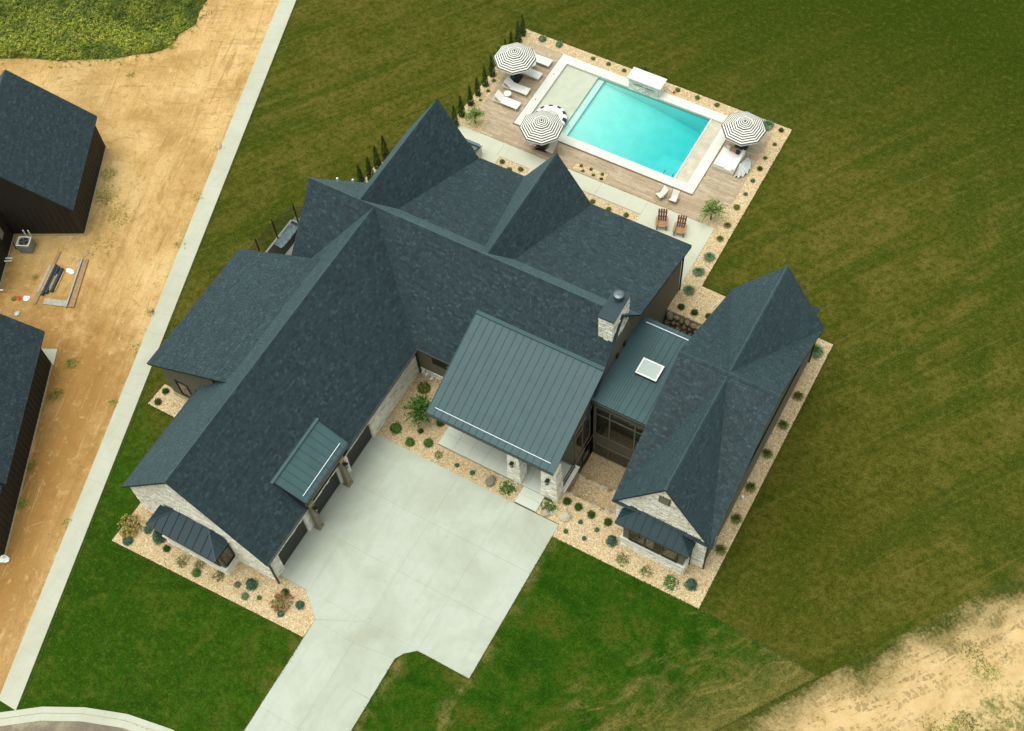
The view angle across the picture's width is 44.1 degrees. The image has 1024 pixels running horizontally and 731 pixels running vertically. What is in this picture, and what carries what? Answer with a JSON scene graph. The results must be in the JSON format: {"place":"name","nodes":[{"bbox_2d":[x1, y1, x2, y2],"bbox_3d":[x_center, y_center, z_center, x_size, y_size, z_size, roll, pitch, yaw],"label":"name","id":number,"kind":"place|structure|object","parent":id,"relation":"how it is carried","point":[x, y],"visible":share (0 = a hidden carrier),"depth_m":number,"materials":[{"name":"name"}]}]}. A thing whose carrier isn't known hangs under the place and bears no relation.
{"place":"outdoors","nodes":[
{"label":"outdoors","id":0,"kind":"place"},
{"bbox_2d":[0,721,129,730],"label":"road","id":1,"kind":"structure","parent":0,"point":[58,726],"depth_m":72.78,"materials":[{"name":"concrete"}]},
{"bbox_2d":[0,707,173,730],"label":"kerb","id":2,"kind":"structure","parent":1,"relation":"on","point":[91,715],"depth_m":72.98,"materials":[{"name":"concrete"}]},
{"bbox_2d":[0,0,212,71],"bbox_3d":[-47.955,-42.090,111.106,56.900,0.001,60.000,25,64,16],"label":"weedy ground","id":3,"kind":"structure","parent":0,"point":[163,46],"depth_m":101.50,"materials":[{"name":"plant"}]},
{"bbox_2d":[0,0,278,692],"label":"bare dirt","id":4,"kind":"structure","parent":0,"point":[164,118],"depth_m":90.34,"materials":[{"name":"soil"}]},
{"bbox_2d":[16,236,35,253],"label":"air conditioner","id":5,"kind":"object","parent":4,"relation":"on","point":[25,244],"visible":1,"depth_m":89.82,"materials":[{"name":"grey metal"}]},
{"bbox_2d":[0,314,57,558],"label":"black house","id":6,"kind":"structure","parent":4,"relation":"on","point":[26,363],"depth_m":80.80,"materials":[{"name":"wood"}]},
{"bbox_2d":[33,251,60,303],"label":"board","id":7,"kind":"object","parent":4,"relation":"on","point":[53,263],"visible":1,"depth_m":89.08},
{"bbox_2d":[40,264,57,295],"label":"drain pipe","id":8,"kind":"object","parent":4,"relation":"on","point":[49,279],"visible":1,"depth_m":88.72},
{"bbox_2d":[44,266,59,293],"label":"drain pipe","id":9,"kind":"object","parent":4,"relation":"on","point":[51,280],"visible":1,"depth_m":88.70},
{"bbox_2d":[0,70,106,290],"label":"black house","id":10,"kind":"structure","parent":4,"relation":"on","point":[53,148],"depth_m":88.75,"materials":[{"name":"wood"}]},
{"bbox_2d":[43,298,66,306],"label":"plank","id":11,"kind":"object","parent":4,"relation":"on","point":[54,302],"visible":1,"depth_m":87.90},
{"bbox_2d":[50,267,63,291],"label":"drain pipe","id":12,"kind":"object","parent":4,"relation":"on","point":[56,280],"visible":1,"depth_m":88.69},
{"bbox_2d":[65,258,82,307],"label":"plank","id":13,"kind":"object","parent":4,"relation":"on","point":[73,285],"visible":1,"depth_m":88.57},
{"bbox_2d":[69,259,88,307],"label":"plank","id":14,"kind":"object","parent":4,"relation":"on","point":[78,283],"visible":1,"depth_m":88.58,"materials":[{"name":"wood"}]},
{"bbox_2d":[17,71,1001,730],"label":"scattered weeds","id":15,"kind":"object","parent":4,"relation":"on","point":[23,505],"visible":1,"depth_m":81.41,"materials":[{"name":"green plant"}]},
{"bbox_2d":[0,0,295,709],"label":"pavement","id":16,"kind":"structure","parent":0,"point":[14,686],"depth_m":84.42,"materials":[{"name":"concrete"}]},
{"bbox_2d":[244,434,558,730],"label":"driveway","id":17,"kind":"structure","parent":0,"point":[402,551],"depth_m":76.41,"materials":[{"name":"concrete"}]},
{"bbox_2d":[465,138,481,157],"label":"hot tub","id":18,"kind":"object","parent":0,"point":[476,147],"visible":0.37,"depth_m":92.24,"materials":[{"name":"stone"}]},
{"bbox_2d":[438,426,571,511],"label":"entry walk","id":19,"kind":"structure","parent":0,"point":[488,457],"depth_m":79.96,"materials":[{"name":"concrete"}]},
{"bbox_2d":[0,0,1023,730],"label":"lawn","id":20,"kind":"structure","parent":0,"point":[882,218],"depth_m":86.31,"materials":[{"name":"green plant"}]},
{"bbox_2d":[148,384,186,416],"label":"gravel bed","id":21,"kind":"object","parent":20,"relation":"on","point":[172,404],"visible":0.5,"depth_m":83.47,"materials":[{"name":"gravel"}]},
{"bbox_2d":[112,503,314,636],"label":"gravel bed","id":22,"kind":"object","parent":20,"relation":"on","point":[138,511],"visible":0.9,"depth_m":76.83,"materials":[{"name":"gravel"}]},
{"bbox_2d":[122,536,133,545],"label":"shrub","id":23,"kind":"object","parent":22,"relation":"on","point":[129,540],"visible":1,"depth_m":78.30,"materials":[{"name":"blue plant"}]},
{"bbox_2d":[117,513,142,537],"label":"shrub","id":24,"kind":"object","parent":22,"relation":"on","point":[133,529],"visible":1,"depth_m":78.54,"materials":[{"name":"yellow plant"}]},
{"bbox_2d":[151,530,166,545],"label":"spruce","id":25,"kind":"object","parent":22,"relation":"on","point":[159,535],"visible":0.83,"depth_m":78.05,"materials":[{"name":"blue plant"}]},
{"bbox_2d":[245,578,258,590],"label":"spruce","id":26,"kind":"object","parent":22,"relation":"on","point":[253,582],"visible":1,"depth_m":76.33,"materials":[{"name":"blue plant"}]},
{"bbox_2d":[270,591,293,613],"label":"shrub","id":27,"kind":"object","parent":22,"relation":"on","point":[277,606],"visible":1,"depth_m":75.67,"materials":[{"name":"orange plant"}]},
{"bbox_2d":[249,203,298,250],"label":"netted fence","id":28,"kind":"object","parent":20,"relation":"on","point":[272,221],"visible":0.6,"depth_m":88.49,"materials":[{"name":"black metal"}]},
{"bbox_2d":[265,219,298,254],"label":"egress well","id":29,"kind":"object","parent":20,"relation":"on","point":[287,249],"visible":0.08,"depth_m":90.54,"materials":[{"name":"concrete"}]},
{"bbox_2d":[275,223,297,247],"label":"tarpaulin","id":30,"kind":"object","parent":29,"relation":"on","point":[286,235],"visible":0.99,"depth_m":89.88,"materials":[{"name":"plastic"}]},
{"bbox_2d":[377,371,522,501],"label":"gravel bed","id":31,"kind":"object","parent":20,"relation":"on","point":[387,435],"visible":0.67,"depth_m":81.19,"materials":[{"name":"gravel"}]},
{"bbox_2d":[389,421,401,435],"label":"shrub","id":32,"kind":"object","parent":31,"relation":"on","point":[395,428],"visible":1,"depth_m":81.41,"materials":[{"name":"green plant"}]},
{"bbox_2d":[402,394,431,430],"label":"willow","id":33,"kind":"object","parent":31,"relation":"on","point":[420,404],"visible":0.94,"depth_m":80.55,"materials":[{"name":"green plant"}]},
{"bbox_2d":[417,380,430,393],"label":"shrub","id":34,"kind":"object","parent":31,"relation":"on","point":[423,388],"visible":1,"depth_m":82.83,"materials":[{"name":"green plant"}]},
{"bbox_2d":[486,475,494,486],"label":"boulder","id":35,"kind":"object","parent":31,"relation":"on","point":[490,481],"visible":1,"depth_m":79.17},
{"bbox_2d":[497,480,516,496],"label":"hydrangea","id":36,"kind":"object","parent":31,"relation":"on","point":[505,487],"visible":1,"depth_m":78.90,"materials":[{"name":"green plant"}]},
{"bbox_2d":[122,99,824,583],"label":"house","id":37,"kind":"structure","parent":20,"relation":"on","point":[522,317],"depth_m":77.00,"materials":[{"name":"stone"}]},
{"bbox_2d":[174,380,191,397],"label":"window","id":38,"kind":"structure","parent":37,"relation":"in","point":[184,390],"depth_m":81.83,"materials":[{"name":"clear glass"}]},
{"bbox_2d":[220,545,234,566],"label":"window","id":39,"kind":"structure","parent":37,"relation":"in","point":[228,555],"depth_m":75.86,"materials":[{"name":"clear glass"}]},
{"bbox_2d":[278,519,307,564],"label":"garage door","id":40,"kind":"structure","parent":37,"relation":"in","point":[301,529],"depth_m":76.97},
{"bbox_2d":[314,471,339,513],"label":"garage door","id":41,"kind":"structure","parent":37,"relation":"in","point":[334,482],"depth_m":78.57,"materials":[{"name":"wood"}]},
{"bbox_2d":[346,425,371,466],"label":"garage door","id":42,"kind":"structure","parent":37,"relation":"in","point":[365,437],"depth_m":80.12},
{"bbox_2d":[432,358,448,369],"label":"window","id":43,"kind":"structure","parent":37,"relation":"in","point":[434,361],"depth_m":81.42,"materials":[{"name":"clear glass"}]},
{"bbox_2d":[575,412,590,459],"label":"window","id":44,"kind":"structure","parent":37,"relation":"in","point":[582,435],"depth_m":78.28,"materials":[{"name":"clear glass"}]},
{"bbox_2d":[582,445,589,465],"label":"window","id":45,"kind":"structure","parent":37,"relation":"in","point":[587,452],"depth_m":81.50,"materials":[{"name":"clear glass"}]},
{"bbox_2d":[594,442,629,467],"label":"window","id":46,"kind":"structure","parent":37,"relation":"in","point":[600,450],"depth_m":81.80,"materials":[{"name":"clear glass"}]},
{"bbox_2d":[595,406,643,450],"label":"window","id":47,"kind":"structure","parent":37,"relation":"in","point":[614,428],"depth_m":78.32,"materials":[{"name":"clear glass"}]},
{"bbox_2d":[628,531,644,546],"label":"window","id":48,"kind":"structure","parent":37,"relation":"in","point":[633,537],"depth_m":75.04,"materials":[{"name":"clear glass"}]},
{"bbox_2d":[644,538,660,553],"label":"window","id":49,"kind":"structure","parent":37,"relation":"in","point":[648,544],"depth_m":74.73,"materials":[{"name":"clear glass"}]},
{"bbox_2d":[661,547,677,562],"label":"window","id":50,"kind":"structure","parent":37,"relation":"in","point":[666,553],"depth_m":74.40,"materials":[{"name":"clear glass"}]},
{"bbox_2d":[365,29,832,608],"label":"gravel bed","id":51,"kind":"object","parent":20,"relation":"on","point":[699,297],"visible":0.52,"depth_m":81.44,"materials":[{"name":"gravel"}]},
{"bbox_2d":[356,164,366,182],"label":"cedar","id":52,"kind":"object","parent":51,"relation":"on","point":[359,173],"visible":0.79,"depth_m":90.91,"materials":[{"name":"green plant"}]},
{"bbox_2d":[365,157,374,180],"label":"cedar","id":53,"kind":"object","parent":51,"relation":"on","point":[369,169],"visible":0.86,"depth_m":91.39,"materials":[{"name":"green plant"}]},
{"bbox_2d":[373,146,381,168],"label":"cedar","id":54,"kind":"object","parent":51,"relation":"on","point":[376,158],"visible":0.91,"depth_m":91.81,"materials":[{"name":"green plant"}]},
{"bbox_2d":[381,135,389,158],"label":"cedar","id":55,"kind":"object","parent":51,"relation":"on","point":[384,154],"visible":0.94,"depth_m":92.37,"materials":[{"name":"green plant"}]},
{"bbox_2d":[451,105,458,126],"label":"cedar","id":56,"kind":"object","parent":51,"relation":"on","point":[453,114],"visible":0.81,"depth_m":93.63,"materials":[{"name":"green plant"}]},
{"bbox_2d":[457,95,464,117],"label":"cedar","id":57,"kind":"object","parent":51,"relation":"on","point":[461,107],"visible":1,"depth_m":94.27,"materials":[{"name":"green plant"}]},
{"bbox_2d":[467,86,474,106],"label":"cedar","id":58,"kind":"object","parent":51,"relation":"on","point":[471,102],"visible":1,"depth_m":94.82,"materials":[{"name":"green plant"}]},
{"bbox_2d":[115,32,829,633],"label":"loose pebbles","id":59,"kind":"object","parent":51,"relation":"on","point":[675,304],"visible":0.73,"depth_m":79.81,"materials":[{"name":"gravel"}]},
{"bbox_2d":[462,105,484,124],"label":"willow","id":60,"kind":"object","parent":51,"relation":"on","point":[474,113],"visible":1,"depth_m":93.57,"materials":[{"name":"green plant"}]},
{"bbox_2d":[474,77,481,96],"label":"cedar","id":61,"kind":"object","parent":51,"relation":"on","point":[477,88],"visible":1,"depth_m":95.25,"materials":[{"name":"green plant"}]},
{"bbox_2d":[481,66,488,86],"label":"cedar","id":62,"kind":"object","parent":51,"relation":"on","point":[484,79],"visible":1,"depth_m":95.75,"materials":[{"name":"green plant"}]},
{"bbox_2d":[488,55,495,76],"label":"cedar","id":63,"kind":"object","parent":51,"relation":"on","point":[492,70],"visible":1,"depth_m":96.23,"materials":[{"name":"green plant"}]},
{"bbox_2d":[495,157,529,175],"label":"planter gravel","id":64,"kind":"structure","parent":51,"relation":"on","point":[513,165],"depth_m":92.31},
{"bbox_2d":[514,21,521,42],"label":"cedar","id":65,"kind":"object","parent":51,"relation":"on","point":[518,36],"visible":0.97,"depth_m":97.86,"materials":[{"name":"green plant"}]},
{"bbox_2d":[520,14,526,36],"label":"cedar","id":66,"kind":"object","parent":51,"relation":"on","point":[522,25],"visible":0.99,"depth_m":98.16,"materials":[{"name":"green plant"}]},
{"bbox_2d":[540,500,557,514],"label":"hydrangea","id":67,"kind":"object","parent":51,"relation":"on","point":[547,506],"visible":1,"depth_m":78.14,"materials":[{"name":"green plant"}]},
{"bbox_2d":[559,511,571,520],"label":"boulder","id":68,"kind":"object","parent":51,"relation":"on","point":[565,516],"visible":1,"depth_m":77.76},
{"bbox_2d":[573,162,607,179],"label":"planter gravel","id":69,"kind":"structure","parent":51,"relation":"on","point":[597,173],"depth_m":91.75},
{"bbox_2d":[566,490,615,515],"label":"stone edging","id":70,"kind":"object","parent":51,"relation":"on","point":[607,511],"visible":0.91,"depth_m":78.23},
{"bbox_2d":[584,192,639,221],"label":"planter gravel","id":71,"kind":"structure","parent":51,"relation":"on","point":[616,209],"depth_m":89.96,"materials":[{"name":"gravel"}]},
{"bbox_2d":[605,535,618,547],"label":"spruce","id":72,"kind":"object","parent":51,"relation":"on","point":[614,541],"visible":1,"depth_m":76.71,"materials":[{"name":"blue plant"}]},
{"bbox_2d":[479,41,772,221],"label":"pool deck","id":73,"kind":"structure","parent":51,"relation":"on","point":[714,184],"depth_m":91.98,"materials":[{"name":"brown wood"}]},
{"bbox_2d":[492,90,520,110],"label":"sun lounger","id":74,"kind":"object","parent":73,"relation":"on","point":[505,100],"visible":1,"depth_m":94.99,"materials":[{"name":"fabric"}]},
{"bbox_2d":[494,42,535,82],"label":"parasol","id":75,"kind":"object","parent":73,"relation":"on","point":[514,60],"visible":1,"depth_m":94.30,"materials":[{"name":"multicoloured fabric"}]},
{"bbox_2d":[502,76,530,96],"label":"sun lounger","id":76,"kind":"object","parent":73,"relation":"on","point":[514,86],"visible":1,"depth_m":95.66,"materials":[{"name":"fabric"}]},
{"bbox_2d":[522,68,542,81],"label":"sun lounger","id":77,"kind":"object","parent":73,"relation":"on","point":[535,74],"visible":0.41,"depth_m":96.35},
{"bbox_2d":[519,110,563,151],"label":"parasol","id":78,"kind":"object","parent":73,"relation":"on","point":[542,129],"visible":1,"depth_m":90.73,"materials":[{"name":"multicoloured fabric"}]},
{"bbox_2d":[533,51,552,68],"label":"sun lounger","id":79,"kind":"object","parent":73,"relation":"on","point":[545,61],"visible":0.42,"depth_m":97.00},
{"bbox_2d":[545,141,558,153],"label":"sling chair","id":80,"kind":"object","parent":73,"relation":"on","point":[551,147],"visible":0.86,"depth_m":92.39,"materials":[{"name":"fabric"}]},
{"bbox_2d":[514,54,727,193],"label":"swimming pool","id":81,"kind":"structure","parent":73,"relation":"in","point":[672,140],"depth_m":94.97,"materials":[{"name":"paint"}]},
{"bbox_2d":[536,105,566,124],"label":"pool float","id":82,"kind":"object","parent":81,"relation":"on","point":[560,112],"visible":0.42,"depth_m":94.49,"materials":[{"name":"white plastic"}]},
{"bbox_2d":[627,67,666,99],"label":"fountain wall","id":83,"kind":"structure","parent":81,"relation":"on","point":[645,82],"depth_m":94.71,"materials":[{"name":"beige stone"}]},
{"bbox_2d":[655,185,668,200],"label":"sling chair","id":84,"kind":"object","parent":73,"relation":"on","point":[663,191],"visible":1,"depth_m":89.90,"materials":[{"name":"fabric"}]},
{"bbox_2d":[668,189,680,204],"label":"sling chair","id":85,"kind":"object","parent":73,"relation":"on","point":[674,196],"visible":1,"depth_m":89.66,"materials":[{"name":"fabric"}]},
{"bbox_2d":[712,145,744,175],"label":"daybed","id":86,"kind":"object","parent":73,"relation":"on","point":[727,161],"visible":1,"depth_m":91.00,"materials":[{"name":"fabric"}]},
{"bbox_2d":[734,157,750,177],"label":"folded canopy","id":87,"kind":"object","parent":73,"relation":"on","point":[744,166],"visible":1,"depth_m":90.84,"materials":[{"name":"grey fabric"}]},
{"bbox_2d":[721,111,766,150],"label":"parasol","id":88,"kind":"object","parent":73,"relation":"on","point":[743,130],"visible":1,"depth_m":89.83,"materials":[{"name":"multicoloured fabric"}]},
{"bbox_2d":[661,573,678,590],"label":"hydrangea","id":89,"kind":"object","parent":51,"relation":"on","point":[670,584],"visible":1,"depth_m":75.29,"materials":[{"name":"green plant"}]},
{"bbox_2d":[684,578,697,590],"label":"spruce","id":90,"kind":"object","parent":51,"relation":"on","point":[691,585],"visible":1,"depth_m":75.04,"materials":[{"name":"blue plant"}]},
{"bbox_2d":[696,199,728,222],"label":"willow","id":91,"kind":"object","parent":51,"relation":"in","point":[713,207],"visible":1,"depth_m":87.94,"materials":[{"name":"green plant"}]},
{"bbox_2d":[744,481,756,492],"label":"ornamental grass","id":92,"kind":"object","parent":51,"relation":"on","point":[750,486],"depth_m":78.29,"materials":[{"name":"green plant"}]},
{"bbox_2d":[352,537,817,730],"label":"front lawn","id":93,"kind":"structure","parent":0,"point":[581,641],"depth_m":73.03,"materials":[{"name":"green plant"}]},
{"bbox_2d":[458,125,714,303],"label":"patio","id":94,"kind":"structure","parent":0,"point":[697,235],"depth_m":90.31,"materials":[{"name":"concrete"}]},
{"bbox_2d":[655,209,668,230],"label":"adirondack chair","id":95,"kind":"object","parent":94,"relation":"on","point":[660,221],"visible":1,"depth_m":88.58,"materials":[{"name":"brown wood"}]},
{"bbox_2d":[673,215,686,237],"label":"adirondack chair","id":96,"kind":"object","parent":94,"relation":"on","point":[681,228],"visible":1,"depth_m":88.21,"materials":[{"name":"brown wood"}]},
{"bbox_2d":[570,475,615,513],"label":"terrace gravel","id":97,"kind":"structure","parent":0,"point":[600,493],"depth_m":79.99,"materials":[{"name":"gravel"}]},
{"bbox_2d":[578,472,615,493],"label":"stone edging","id":98,"kind":"object","parent":97,"relation":"on","point":[600,486],"visible":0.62,"depth_m":80.18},
{"bbox_2d":[580,451,625,489],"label":"court gravel","id":99,"kind":"structure","parent":0,"point":[602,463],"depth_m":82.15,"materials":[{"name":"gravel"}]},
{"bbox_2d":[666,309,701,334],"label":"pit bank","id":100,"kind":"structure","parent":0,"point":[685,318],"depth_m":85.32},
{"bbox_2d":[683,285,695,295],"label":"ornamental grass","id":101,"kind":"object","parent":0,"point":[689,289],"depth_m":85.94,"materials":[{"name":"green plant"}]},
{"bbox_2d":[693,267,704,276],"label":"ornamental grass","id":102,"kind":"object","parent":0,"point":[698,271],"depth_m":86.65,"materials":[{"name":"green plant"}]},
{"bbox_2d":[702,252,715,261],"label":"ornamental grass","id":103,"kind":"object","parent":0,"point":[709,256],"depth_m":87.22,"materials":[{"name":"green plant"}]},
{"bbox_2d":[715,544,726,555],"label":"ornamental grass","id":104,"kind":"object","parent":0,"point":[720,548],"depth_m":76.27,"materials":[{"name":"green plant"}]},
{"bbox_2d":[729,513,742,524],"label":"ornamental grass","id":105,"kind":"object","parent":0,"point":[737,518],"depth_m":77.25,"materials":[{"name":"green plant"}]},
{"bbox_2d":[762,448,772,459],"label":"ornamental grass","id":106,"kind":"object","parent":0,"point":[767,452],"depth_m":79.40,"materials":[{"name":"green plant"}]},
{"bbox_2d":[763,120,773,130],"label":"ornamental grass","id":107,"kind":"object","parent":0,"point":[768,124],"depth_m":92.94,"materials":[{"name":"green plant"}]},
{"bbox_2d":[777,419,789,428],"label":"ornamental grass","id":108,"kind":"object","parent":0,"point":[784,424],"depth_m":80.37,"materials":[{"name":"green plant"}]},
{"bbox_2d":[812,344,823,359],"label":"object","id":109,"kind":"object","parent":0,"point":[817,351],"depth_m":82.91,"materials":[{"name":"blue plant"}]},
{"bbox_2d":[719,571,1023,730],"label":"sandy ground","id":110,"kind":"structure","parent":0,"point":[907,681],"depth_m":71.83,"materials":[{"name":"sand"}]},
{"label":"pit floor","id":111,"kind":"structure","parent":0,"visible":0},
{"bbox_2d":[664,311,700,335],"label":"boulder wall","id":112,"kind":"structure","parent":111,"relation":"on","point":[694,327],"depth_m":85.40,"materials":[{"name":"stone"}]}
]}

